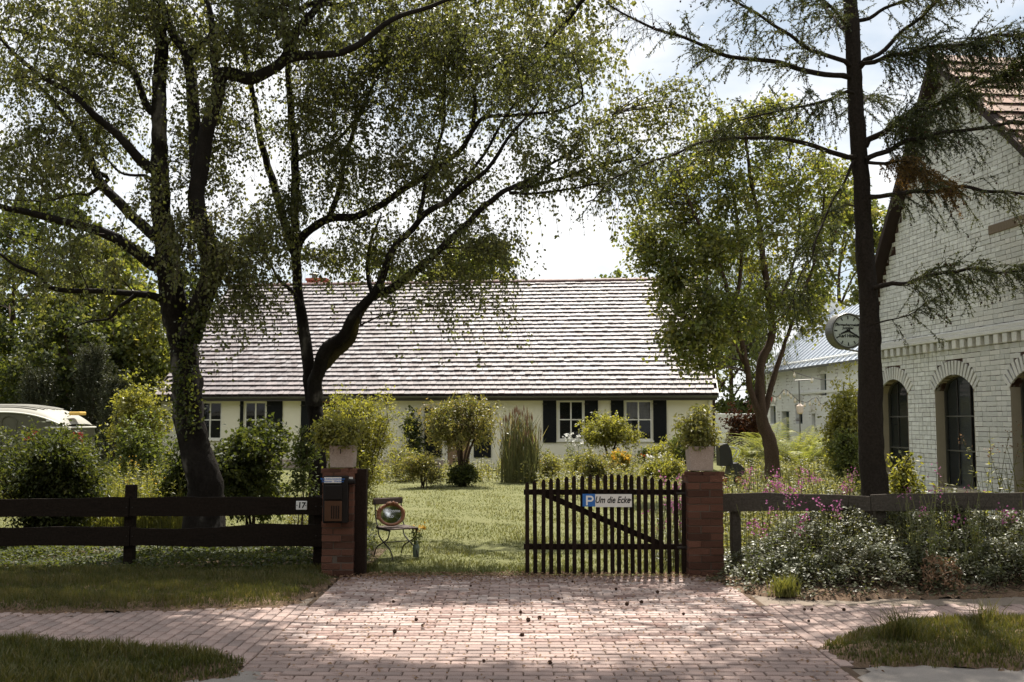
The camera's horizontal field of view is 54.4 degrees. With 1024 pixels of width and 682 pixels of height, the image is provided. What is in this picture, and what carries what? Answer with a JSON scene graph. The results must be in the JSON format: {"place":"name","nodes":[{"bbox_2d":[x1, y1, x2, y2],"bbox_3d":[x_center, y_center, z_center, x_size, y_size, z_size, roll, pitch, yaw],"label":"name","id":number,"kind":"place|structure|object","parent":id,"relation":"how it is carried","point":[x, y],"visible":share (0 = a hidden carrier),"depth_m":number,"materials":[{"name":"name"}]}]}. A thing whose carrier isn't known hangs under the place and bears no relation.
{"place":"outdoors","nodes":[
{"label":"outdoors","id":0,"kind":"place"},
{"bbox_2d":[0,629,247,681],"bbox_3d":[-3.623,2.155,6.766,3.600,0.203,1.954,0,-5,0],"label":"grass","id":1,"kind":"structure","parent":0,"point":[19,651],"depth_m":6.81,"materials":[{"name":"green plant"}]},
{"bbox_2d":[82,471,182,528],"bbox_3d":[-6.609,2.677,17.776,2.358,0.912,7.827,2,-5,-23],"label":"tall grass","id":2,"kind":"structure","parent":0,"point":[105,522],"depth_m":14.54,"materials":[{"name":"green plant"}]},
{"bbox_2d":[0,604,308,666],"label":"sidewalk","id":3,"kind":"structure","parent":0,"point":[248,634],"depth_m":8.34,"materials":[{"name":"red brick"}]},
{"bbox_2d":[0,562,337,614],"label":"verge","id":4,"kind":"structure","parent":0,"point":[191,608],"depth_m":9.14,"materials":[{"name":"green plant"}]},
{"bbox_2d":[0,548,386,567],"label":"garden soil","id":5,"kind":"structure","parent":0,"point":[370,552],"depth_m":12.44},
{"bbox_2d":[0,526,379,572],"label":"undergrowth","id":6,"kind":"object","parent":5,"relation":"on","point":[193,555],"visible":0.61,"depth_m":11.88,"materials":[{"name":"green plant"}]},
{"bbox_2d":[275,420,324,546],"bbox_3d":[-2.847,1.943,13.408,0.623,1.748,0.665,3,-6,-36],"label":"young sapling","id":7,"kind":"object","parent":5,"relation":"on","point":[303,451],"visible":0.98,"depth_m":13.36,"materials":[{"name":"green plant"}]},
{"bbox_2d":[0,455,1013,574],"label":"lawn","id":8,"kind":"structure","parent":0,"point":[492,547],"depth_m":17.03,"materials":[{"name":"green plant"}]},
{"bbox_2d":[0,412,114,527],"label":"hedge bush","id":9,"kind":"object","parent":8,"relation":"on","point":[47,467],"visible":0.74,"depth_m":13.52,"materials":[{"name":"green plant"}]},
{"bbox_2d":[51,425,124,525],"bbox_3d":[-6.508,2.192,15.083,1.391,1.878,1.628,0,-5,0],"label":"hedge bush","id":10,"kind":"object","parent":8,"relation":"on","point":[90,439],"visible":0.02,"depth_m":15.36,"materials":[{"name":"green plant"}]},
{"bbox_2d":[96,366,174,472],"bbox_3d":[-11.251,2.458,29.931,2.382,3.436,2.098,0,-5,0],"label":"broad bush","id":11,"kind":"object","parent":8,"relation":"on","point":[132,400],"visible":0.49,"depth_m":29.54,"materials":[{"name":"green plant"}]},
{"bbox_2d":[93,456,183,528],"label":"meadow weeds","id":12,"kind":"object","parent":8,"relation":"on","point":[140,483],"visible":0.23,"depth_m":15.84,"materials":[{"name":"green plant"}]},
{"bbox_2d":[106,406,171,481],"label":"broad bush","id":13,"kind":"object","parent":8,"relation":"on","point":[135,447],"visible":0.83,"depth_m":23.68,"materials":[{"name":"green plant"}]},
{"bbox_2d":[0,484,322,565],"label":"plank fence","id":14,"kind":"object","parent":8,"relation":"on","point":[129,535],"visible":0.97,"depth_m":11.33,"materials":[{"name":"brown wood"}]},
{"bbox_2d":[147,431,213,496],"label":"leafy bush","id":15,"kind":"object","parent":8,"relation":"on","point":[175,465],"visible":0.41,"depth_m":14.99,"materials":[{"name":"green plant"}]},
{"bbox_2d":[0,0,450,551],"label":"birch tree","id":16,"kind":"object","parent":8,"relation":"on","point":[166,264],"visible":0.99,"depth_m":13.04,"materials":[{"name":"green plant"}]},
{"bbox_2d":[163,298,216,440],"bbox_3d":[-4.185,0.366,12.955,0.721,1.858,0.274,0,-5,0],"label":"ivy","id":17,"kind":"object","parent":16,"relation":"attached to","point":[193,333],"visible":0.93,"depth_m":12.94,"materials":[{"name":"green plant"}]},
{"bbox_2d":[211,412,298,524],"bbox_3d":[-3.885,1.962,14.436,1.522,1.879,1.788,0,-5,0],"label":"lilac bush","id":18,"kind":"object","parent":8,"relation":"on","point":[243,455],"visible":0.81,"depth_m":14.12,"materials":[{"name":"green plant"}]},
{"bbox_2d":[307,381,417,523],"bbox_3d":[-2.626,1.930,16.912,1.858,2.552,2.085,5,-6,-45],"label":"privet bush","id":19,"kind":"object","parent":8,"relation":"on","point":[377,427],"visible":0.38,"depth_m":16.97,"materials":[{"name":"green plant"}]},
{"bbox_2d":[373,497,418,559],"bbox_3d":[-1.462,2.365,12.610,0.420,0.726,0.552,3,-5,-32],"label":"folding chair","id":20,"kind":"object","parent":8,"relation":"on","point":[379,501],"visible":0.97,"depth_m":12.65,"materials":[{"name":"brown wood"}]},
{"bbox_2d":[376,501,404,525],"bbox_3d":[-1.534,2.181,12.587,0.371,0.313,0.086,1,-5,-15],"label":"framed mirror","id":21,"kind":"object","parent":20,"relation":"on","point":[390,513],"visible":1,"depth_m":12.59,"materials":[{"name":"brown wood"}]},
{"bbox_2d":[385,434,422,481],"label":"shrub","id":22,"kind":"object","parent":8,"relation":"on","point":[398,459],"visible":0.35,"depth_m":28.21,"materials":[{"name":"green plant"}]},
{"bbox_2d":[409,521,425,556],"bbox_3d":[-1.195,2.496,12.517,0.235,0.442,0.203,0,-5,0],"label":"flower jar","id":23,"kind":"object","parent":8,"relation":"on","point":[415,547],"visible":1,"depth_m":12.52,"materials":[{"name":"yellow plant"}]},
{"bbox_2d":[394,450,445,487],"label":"rose bush","id":24,"kind":"object","parent":8,"relation":"on","point":[420,465],"visible":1,"depth_m":25.22,"materials":[{"name":"green plant"}]},
{"bbox_2d":[365,455,497,482],"bbox_3d":[-2.502,3.791,29.529,4.335,0.745,4.754,0,-5,0],"label":"flower border","id":25,"kind":"object","parent":8,"relation":"on","point":[480,470],"visible":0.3,"depth_m":28.51,"materials":[{"name":"green plant"}]},
{"bbox_2d":[152,272,718,468],"bbox_3d":[-2.262,0.963,42.454,20.496,8.330,13.985,0,-5,6],"label":"farmhouse","id":26,"kind":"object","parent":8,"relation":"on","point":[589,344],"visible":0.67,"depth_m":37.12,"materials":[{"name":"tile"}]},
{"bbox_2d":[203,402,221,440],"bbox_3d":[-11.182,2.973,36.822,1.046,1.447,0.180,0,-5,6],"label":"window","id":27,"kind":"structure","parent":26,"relation":"in","point":[213,419],"depth_m":36.87,"materials":[{"name":"white paint"}]},
{"bbox_2d":[244,402,265,428],"bbox_3d":[-9.452,2.958,36.634,0.955,1.447,0.180,0,-5,6],"label":"window","id":28,"kind":"structure","parent":26,"relation":"in","point":[252,409],"depth_m":36.72,"materials":[{"name":"glass"}]},
{"bbox_2d":[398,405,429,455],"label":"climbing rose","id":29,"kind":"object","parent":26,"relation":"attached to","point":[417,443],"visible":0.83,"depth_m":35.27,"materials":[{"name":"green plant"}]},
{"bbox_2d":[556,401,583,441],"bbox_3d":[2.092,2.849,35.385,1.032,1.466,0.180,0,-5,6],"label":"window","id":30,"kind":"structure","parent":26,"relation":"in","point":[569,412],"depth_m":35.45,"materials":[{"name":"white paint"}]},
{"bbox_2d":[625,400,653,441],"bbox_3d":[4.469,2.833,35.185,1.075,1.466,0.295,0,-5,6],"label":"window","id":31,"kind":"structure","parent":26,"relation":"in","point":[639,412],"depth_m":35.19,"materials":[{"name":"white paint"}]},
{"bbox_2d":[409,390,507,485],"bbox_3d":[-1.310,2.563,26.441,2.498,2.585,2.498,-3,-5,30],"label":"weeping shrub","id":32,"kind":"object","parent":8,"relation":"on","point":[463,420],"visible":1,"depth_m":26.25,"materials":[{"name":"green plant"}]},
{"bbox_2d":[445,458,482,485],"bbox_3d":[-1.256,3.494,26.043,1.022,0.899,1.166,0,-5,0],"label":"ivy mound","id":33,"kind":"object","parent":8,"relation":"on","point":[468,474],"visible":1,"depth_m":25.86,"materials":[{"name":"green plant"}]},
{"bbox_2d":[212,0,726,523],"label":"birch tree","id":34,"kind":"object","parent":8,"relation":"on","point":[416,42],"visible":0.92,"depth_m":13.98,"materials":[{"name":"green plant"}]},
{"bbox_2d":[417,234,523,280],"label":"dense tree","id":35,"kind":"object","parent":8,"relation":"on","point":[491,273],"visible":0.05,"depth_m":56.84,"materials":[{"name":"green plant"}]},
{"bbox_2d":[495,403,547,482],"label":"reed clump","id":36,"kind":"object","parent":8,"relation":"on","point":[524,447],"visible":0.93,"depth_m":27.61,"materials":[{"name":"green plant"}]},
{"bbox_2d":[537,450,566,478],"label":"pale shrub","id":37,"kind":"object","parent":8,"relation":"on","point":[550,461],"visible":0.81,"depth_m":28.10,"materials":[{"name":"green plant"}]},
{"bbox_2d":[561,445,607,475],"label":"pale shrub","id":38,"kind":"object","parent":8,"relation":"on","point":[576,462],"visible":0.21,"depth_m":28.58,"materials":[{"name":"green plant"}]},
{"bbox_2d":[496,451,688,482],"bbox_3d":[2.781,3.797,30.326,6.623,0.867,7.209,0,-5,0],"label":"flower border","id":39,"kind":"object","parent":8,"relation":"on","point":[634,469],"visible":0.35,"depth_m":28.15,"materials":[{"name":"green plant"}]},
{"bbox_2d":[576,449,620,482],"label":"round shrub","id":40,"kind":"object","parent":8,"relation":"on","point":[592,466],"visible":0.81,"depth_m":25.55,"materials":[{"name":"green plant"}]},
{"bbox_2d":[575,409,644,471],"bbox_3d":[3.181,3.264,32.317,2.176,2.124,1.999,-4,-6,42],"label":"umbrella tree","id":41,"kind":"object","parent":8,"relation":"on","point":[604,430],"visible":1,"depth_m":32.14,"materials":[{"name":"green plant"}]},
{"bbox_2d":[535,469,700,497],"bbox_3d":[2.804,3.413,24.072,4.600,0.666,4.727,0,-5,0],"label":"flower border","id":42,"kind":"object","parent":8,"relation":"on","point":[578,483],"visible":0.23,"depth_m":23.64,"materials":[{"name":"green plant"}]},
{"bbox_2d":[606,446,633,473],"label":"yellow flowers","id":43,"kind":"object","parent":8,"relation":"on","point":[625,456],"visible":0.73,"depth_m":30.57,"materials":[{"name":"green plant"}]},
{"bbox_2d":[642,487,681,563],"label":"garden flowers","id":44,"kind":"object","parent":8,"relation":"on","point":[665,542],"visible":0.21,"depth_m":12.19,"materials":[{"name":"green plant"}]},
{"bbox_2d":[638,449,686,485],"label":"round shrub","id":45,"kind":"object","parent":8,"relation":"on","point":[668,468],"visible":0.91,"depth_m":25.11,"materials":[{"name":"green plant"}]},
{"bbox_2d":[644,435,681,467],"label":"shrub","id":46,"kind":"object","parent":8,"relation":"on","point":[659,448],"visible":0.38,"depth_m":31.23,"materials":[{"name":"green plant"}]},
{"bbox_2d":[668,430,687,470],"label":"corner shrub","id":47,"kind":"object","parent":8,"relation":"on","point":[681,453],"visible":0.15,"depth_m":30.76,"materials":[{"name":"green plant"}]},
{"bbox_2d":[636,215,809,455],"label":"willow tree","id":48,"kind":"object","parent":8,"relation":"on","point":[756,342],"visible":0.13,"depth_m":47.52,"materials":[{"name":"green plant"}]},
{"bbox_2d":[716,443,744,483],"bbox_3d":[5.852,3.309,26.805,0.715,1.099,0.595,0,-5,0],"label":"lawn mower","id":49,"kind":"object","parent":8,"relation":"on","point":[724,457],"visible":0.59,"depth_m":26.64,"materials":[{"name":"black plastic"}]},
{"bbox_2d":[715,414,759,452],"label":"garden wall","id":50,"kind":"structure","parent":8,"relation":"on","point":[719,424],"depth_m":50.82,"materials":[{"name":"white paint"}]},
{"bbox_2d":[719,400,761,451],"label":"rust bush","id":51,"kind":"object","parent":8,"relation":"on","point":[740,425],"visible":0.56,"depth_m":42.77,"materials":[{"name":"brown plant"}]},
{"bbox_2d":[612,86,871,491],"bbox_3d":[5.587,-1.253,23.977,6.703,9.988,3.454,1,-5,-16],"label":"maple tree","id":52,"kind":"object","parent":8,"relation":"on","point":[700,334],"visible":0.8,"depth_m":23.71,"materials":[{"name":"green plant"}]},
{"bbox_2d":[713,434,781,468],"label":"fern clump","id":53,"kind":"object","parent":8,"relation":"on","point":[748,449],"visible":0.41,"depth_m":33.77,"materials":[{"name":"green plant"}]},
{"bbox_2d":[721,417,829,472],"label":"fern clump","id":54,"kind":"object","parent":8,"relation":"on","point":[807,448],"visible":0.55,"depth_m":32.51,"materials":[{"name":"green plant"}]},
{"bbox_2d":[720,451,832,483],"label":"garden flowers","id":55,"kind":"object","parent":8,"relation":"on","point":[786,466],"visible":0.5,"depth_m":29.11,"materials":[{"name":"green plant"}]},
{"bbox_2d":[722,462,860,561],"bbox_3d":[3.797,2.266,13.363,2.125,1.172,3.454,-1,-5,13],"label":"phlox bed","id":56,"kind":"object","parent":8,"relation":"on","point":[751,515],"visible":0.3,"depth_m":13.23,"materials":[{"name":"green plant"}]},
{"bbox_2d":[573,0,1023,550],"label":"larch tree","id":57,"kind":"object","parent":8,"relation":"on","point":[874,477],"visible":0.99,"depth_m":12.59,"materials":[{"name":"green plant"}]},
{"bbox_2d":[813,361,860,494],"bbox_3d":[7.684,2.132,22.914,1.531,3.349,1.561,0,-5,0],"label":"shrub","id":58,"kind":"object","parent":8,"relation":"on","point":[845,411],"visible":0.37,"depth_m":22.82,"materials":[{"name":"green plant"}]},
{"bbox_2d":[822,428,860,495],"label":"shrub","id":59,"kind":"object","parent":8,"relation":"on","point":[848,452],"visible":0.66,"depth_m":21.26,"materials":[{"name":"green plant"}]},
{"bbox_2d":[723,492,1023,569],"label":"plank fence","id":60,"kind":"object","parent":8,"relation":"on","point":[882,504],"visible":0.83,"depth_m":11.34,"materials":[{"name":"brown wood"}]},
{"bbox_2d":[885,450,926,546],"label":"garden shrub","id":61,"kind":"object","parent":8,"relation":"on","point":[901,476],"visible":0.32,"depth_m":13.41,"materials":[{"name":"green plant"}]},
{"bbox_2d":[901,462,1022,549],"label":"hollyhock","id":62,"kind":"object","parent":8,"relation":"on","point":[933,484],"visible":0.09,"depth_m":12.95,"materials":[{"name":"green plant"}]},
{"bbox_2d":[958,417,1023,538],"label":"hollyhock","id":63,"kind":"object","parent":8,"relation":"on","point":[1011,479],"visible":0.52,"depth_m":13.02,"materials":[{"name":"green plant"}]},
{"bbox_2d":[0,0,1023,411],"label":"sky","id":64,"kind":"structure","parent":0,"point":[592,254],"materials":[{"name":"white"}]},
{"bbox_2d":[238,575,862,681],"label":"driveway","id":65,"kind":"structure","parent":0,"point":[735,666],"depth_m":7.94,"materials":[{"name":"red brick"}]},
{"bbox_2d":[5,569,1023,681],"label":"fallen leaves","id":66,"kind":"object","parent":65,"relation":"on","point":[386,574],"visible":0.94,"depth_m":9.78,"materials":[{"name":"brown plant"}]},
{"bbox_2d":[524,474,686,573],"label":"picket gate","id":67,"kind":"structure","parent":65,"relation":"on","point":[550,493],"depth_m":11.09,"materials":[{"name":"brown wood"}]},
{"bbox_2d":[583,494,631,506],"bbox_3d":[1.061,1.776,11.091,0.548,0.145,0.006,0,-5,0],"label":"parking sign","id":68,"kind":"object","parent":67,"relation":"attached to","point":[610,500],"visible":1,"depth_m":11.09,"materials":[{"name":"metal"}]},
{"bbox_2d":[183,665,1023,681],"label":"road","id":69,"kind":"structure","parent":0,"point":[922,673],"depth_m":6.70,"materials":[{"name":"grey asphalt"}]},
{"bbox_2d":[293,575,1023,675],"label":"bare soil","id":70,"kind":"structure","parent":0,"point":[958,601],"depth_m":9.59,"materials":[{"name":"brown soil"}]},
{"bbox_2d":[708,570,1023,601],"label":"flower bed","id":71,"kind":"object","parent":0,"point":[1011,592],"visible":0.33,"depth_m":9.88,"materials":[{"name":"soil"}]},
{"bbox_2d":[764,572,802,597],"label":"grass tuft","id":72,"kind":"object","parent":71,"relation":"on","point":[785,590],"visible":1,"depth_m":9.74,"materials":[{"name":"green plant"}]},
{"bbox_2d":[736,486,842,585],"bbox_3d":[2.984,2.062,10.644,1.218,1.012,0.941,0,-5,0],"label":"phlox clump","id":73,"kind":"object","parent":71,"relation":"on","point":[797,542],"visible":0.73,"depth_m":10.46,"materials":[{"name":"green plant"}]},
{"bbox_2d":[689,482,1023,598],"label":"ground cover","id":74,"kind":"object","parent":71,"relation":"on","point":[868,555],"visible":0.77,"depth_m":10.52,"materials":[{"name":"green plant"}]},
{"bbox_2d":[895,476,1023,581],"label":"phlox clump","id":75,"kind":"object","parent":71,"relation":"on","point":[938,547],"visible":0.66,"depth_m":10.53,"materials":[{"name":"green plant"}]},
{"bbox_2d":[760,604,1023,668],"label":"sidewalk","id":76,"kind":"structure","parent":0,"point":[825,623],"depth_m":8.79,"materials":[{"name":"red brick"}]},
{"bbox_2d":[863,596,940,641],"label":"grass tuft","id":77,"kind":"object","parent":76,"relation":"on","point":[898,629],"visible":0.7,"depth_m":7.54,"materials":[{"name":"green plant"}]},
{"bbox_2d":[961,592,1009,624],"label":"grass tuft","id":78,"kind":"object","parent":76,"relation":"on","point":[984,612],"visible":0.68,"depth_m":8.11,"materials":[{"name":"green plant"}]},
{"bbox_2d":[817,611,1023,670],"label":"verge","id":79,"kind":"structure","parent":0,"point":[862,663],"depth_m":7.08,"materials":[{"name":"green plant"}]},
{"label":"ground","id":80,"kind":"structure","parent":0,"visible":0},
{"bbox_2d":[16,363,62,407],"bbox_3d":[-16.406,2.612,34.368,1.950,3.784,2.200,0,-5,0],"label":"juniper","id":81,"kind":"object","parent":80,"relation":"on","point":[38,388],"visible":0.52,"depth_m":34.26,"materials":[{"name":"green plant"}]},
{"bbox_2d":[0,404,95,468],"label":"car","id":82,"kind":"object","parent":80,"relation":"on","point":[13,416],"visible":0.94,"depth_m":25.98,"materials":[{"name":"white paint"}]},
{"bbox_2d":[0,201,108,403],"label":"dense tree","id":83,"kind":"object","parent":80,"relation":"on","point":[9,344],"visible":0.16,"depth_m":40.01,"materials":[{"name":"green plant"}]},
{"bbox_2d":[0,185,148,376],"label":"dense tree","id":84,"kind":"object","parent":80,"relation":"on","point":[9,243],"visible":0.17,"depth_m":51.68,"materials":[{"name":"green plant"}]},
{"bbox_2d":[0,294,157,460],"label":"dense tree","id":85,"kind":"object","parent":80,"relation":"on","point":[57,324],"visible":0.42,"depth_m":36.45,"materials":[{"name":"green plant"}]},
{"bbox_2d":[65,339,116,461],"bbox_3d":[-14.709,2.238,35.018,2.099,4.612,2.182,0,-5,0],"label":"juniper","id":86,"kind":"object","parent":80,"relation":"on","point":[91,375],"visible":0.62,"depth_m":34.71,"materials":[{"name":"green plant"}]},
{"bbox_2d":[24,234,167,376],"bbox_3d":[-16.605,0.144,40.222,5.714,9.722,5.866,-2,-5,24],"label":"dense tree","id":87,"kind":"object","parent":80,"relation":"on","point":[107,250],"visible":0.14,"depth_m":39.71,"materials":[{"name":"green plant"}]},
{"bbox_2d":[94,366,132,463],"bbox_3d":[-13.609,2.613,33.895,1.721,3.688,1.545,2,-5,-19],"label":"juniper","id":88,"kind":"object","parent":80,"relation":"on","point":[117,383],"visible":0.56,"depth_m":33.69,"materials":[{"name":"green plant"}]},
{"bbox_2d":[84,273,169,460],"bbox_3d":[-14.866,1.104,39.148,4.115,7.727,4.264,-4,-6,43],"label":"dense tree","id":89,"kind":"object","parent":80,"relation":"on","point":[136,325],"visible":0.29,"depth_m":38.46,"materials":[{"name":"green plant"}]},
{"bbox_2d":[115,271,218,418],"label":"dense tree","id":90,"kind":"object","parent":80,"relation":"on","point":[187,292],"visible":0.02,"depth_m":46.29,"materials":[{"name":"green plant"}]},
{"bbox_2d":[321,468,358,577],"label":"gate pillar","id":91,"kind":"structure","parent":80,"relation":"on","point":[338,547],"depth_m":10.96,"materials":[{"name":"red brick"}]},
{"bbox_2d":[321,476,354,522],"bbox_3d":[-1.911,1.739,10.933,0.367,0.511,0.123,0,-5,0],"label":"letterbox","id":92,"kind":"object","parent":91,"relation":"attached to","point":[335,499],"visible":1,"depth_m":10.88,"materials":[{"name":"black metal"}]},
{"bbox_2d":[329,445,357,467],"bbox_3d":[-1.900,1.298,11.223,0.277,0.249,0.277,0,-5,0],"label":"planter","id":93,"kind":"object","parent":91,"relation":"on","point":[346,458],"visible":0.8,"depth_m":11.09,"materials":[{"name":"concrete"}]},
{"bbox_2d":[304,405,369,453],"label":"potted plant","id":94,"kind":"object","parent":93,"relation":"in","point":[332,432],"visible":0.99,"depth_m":11.09,"materials":[{"name":"green plant"}]},
{"bbox_2d":[354,469,367,576],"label":"picket gate","id":95,"kind":"structure","parent":91,"relation":"attached to","point":[360,520],"depth_m":11.07,"materials":[{"name":"brown wood"}]},
{"bbox_2d":[681,471,724,576],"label":"gate pillar","id":96,"kind":"structure","parent":80,"relation":"on","point":[704,522],"depth_m":10.98,"materials":[{"name":"red brick"}]},
{"bbox_2d":[685,446,713,470],"bbox_3d":[2.112,1.322,11.221,0.277,0.272,0.277,0,-5,0],"label":"planter","id":97,"kind":"object","parent":96,"relation":"on","point":[702,460],"visible":0.84,"depth_m":11.09,"materials":[{"name":"concrete"}]},
{"bbox_2d":[670,403,727,451],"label":"potted plant","id":98,"kind":"object","parent":97,"relation":"in","point":[697,430],"visible":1,"depth_m":11.14,"materials":[{"name":"green plant"}]},
{"bbox_2d":[715,291,781,413],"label":"dense tree","id":99,"kind":"object","parent":80,"relation":"on","point":[722,407],"visible":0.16,"depth_m":60.95,"materials":[{"name":"green plant"}]},
{"bbox_2d":[765,298,859,458],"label":"outbuilding","id":100,"kind":"structure","parent":80,"relation":"on","point":[819,358],"depth_m":44.53,"materials":[{"name":"white paint"}]},
{"bbox_2d":[789,172,887,322],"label":"dense tree","id":101,"kind":"object","parent":80,"relation":"on","point":[877,212],"visible":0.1,"depth_m":55.38,"materials":[{"name":"green plant"}]},
{"bbox_2d":[875,55,1023,532],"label":"brick barn","id":102,"kind":"structure","parent":80,"relation":"on","point":[966,381],"depth_m":16.03,"materials":[{"name":"brick"}]},
{"bbox_2d":[825,313,859,351],"bbox_3d":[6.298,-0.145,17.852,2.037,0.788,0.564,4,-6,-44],"label":"station clock","id":103,"kind":"object","parent":102,"relation":"attached to","point":[841,331],"visible":0.92,"depth_m":17.25,"materials":[{"name":"metal"}]},
{"bbox_2d":[888,381,911,486],"bbox_3d":[6.980,1.646,17.979,0.270,1.879,1.090,1,-5,-6],"label":"window","id":104,"kind":"structure","parent":102,"relation":"in","point":[897,394],"depth_m":18.21,"materials":[{"name":"glass"}]},
{"bbox_2d":[934,376,977,491],"bbox_3d":[7.206,1.491,16.025,0.270,1.879,1.200,1,-5,-6],"label":"window","id":105,"kind":"structure","parent":102,"relation":"in","point":[958,392],"depth_m":16.20,"materials":[{"name":"glass"}]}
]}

